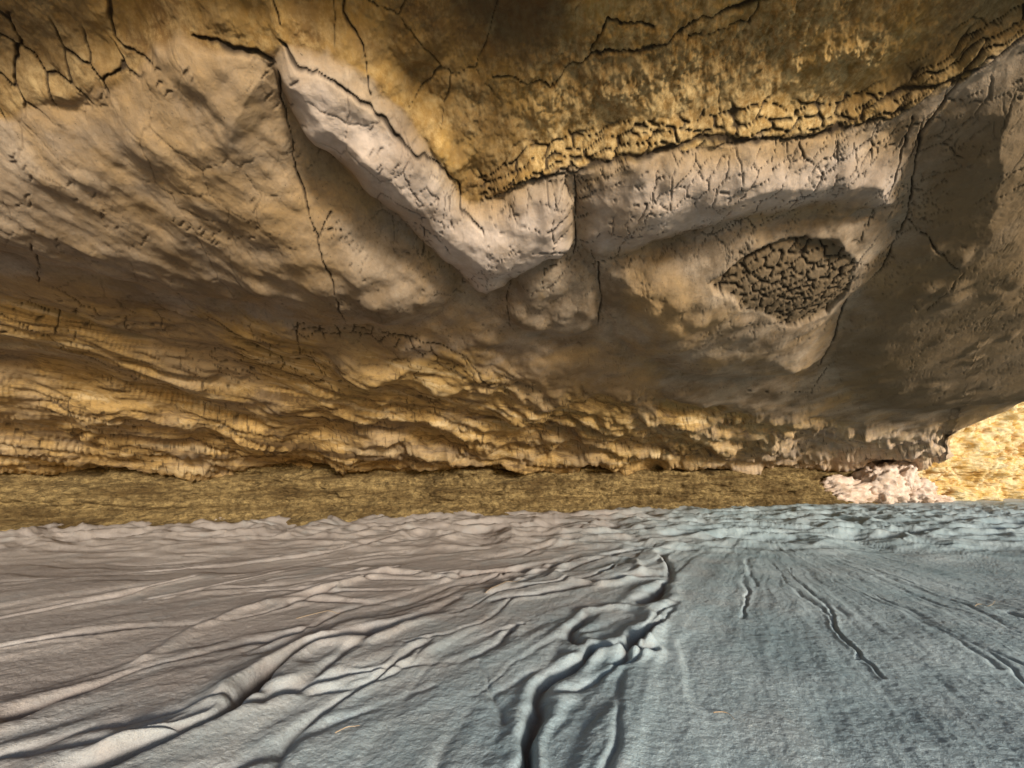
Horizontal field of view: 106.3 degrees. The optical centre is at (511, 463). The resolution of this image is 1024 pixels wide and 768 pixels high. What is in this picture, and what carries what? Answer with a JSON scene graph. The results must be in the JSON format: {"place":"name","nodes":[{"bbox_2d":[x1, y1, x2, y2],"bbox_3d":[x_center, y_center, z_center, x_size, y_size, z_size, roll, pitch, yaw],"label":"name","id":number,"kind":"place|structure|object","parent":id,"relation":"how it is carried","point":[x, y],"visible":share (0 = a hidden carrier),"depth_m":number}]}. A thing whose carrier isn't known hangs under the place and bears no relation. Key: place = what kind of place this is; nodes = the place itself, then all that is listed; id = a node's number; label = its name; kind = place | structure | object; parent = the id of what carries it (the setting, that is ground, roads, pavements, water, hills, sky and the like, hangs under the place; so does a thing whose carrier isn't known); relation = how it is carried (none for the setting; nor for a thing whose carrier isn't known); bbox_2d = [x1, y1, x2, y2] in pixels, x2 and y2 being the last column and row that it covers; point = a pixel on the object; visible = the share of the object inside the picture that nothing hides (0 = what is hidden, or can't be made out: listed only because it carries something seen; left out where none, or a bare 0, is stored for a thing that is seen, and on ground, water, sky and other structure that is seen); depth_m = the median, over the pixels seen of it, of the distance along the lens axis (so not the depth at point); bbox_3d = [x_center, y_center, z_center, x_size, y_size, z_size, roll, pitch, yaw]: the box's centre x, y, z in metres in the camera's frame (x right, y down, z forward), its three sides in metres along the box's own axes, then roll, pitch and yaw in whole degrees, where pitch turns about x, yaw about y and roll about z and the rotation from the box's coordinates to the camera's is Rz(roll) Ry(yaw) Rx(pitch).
{"place":"outdoors","nodes":[
{"label":"outdoors","id":0,"kind":"place"},
{"bbox_2d":[0,498,1023,767],"bbox_3d":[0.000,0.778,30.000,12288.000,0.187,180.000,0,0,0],"label":"sand floor","id":1,"kind":"structure","parent":0,"point":[830,636],"depth_m":1.71},
{"bbox_2d":[820,460,954,503],"bbox_3d":[7.497,0.430,7.719,3.261,1.195,0.972,0,0,-8],"label":"fallen rubble","id":2,"kind":"object","parent":1,"relation":"on","point":[893,482],"visible":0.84,"depth_m":7.37},
{"bbox_2d":[0,402,1023,530],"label":"canyon wall","id":3,"kind":"structure","parent":0,"point":[986,462],"depth_m":5.77},
{"bbox_2d":[0,0,1023,482],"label":"rock overhang","id":4,"kind":"object","parent":3,"relation":"attached to","point":[572,236],"visible":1,"depth_m":2.03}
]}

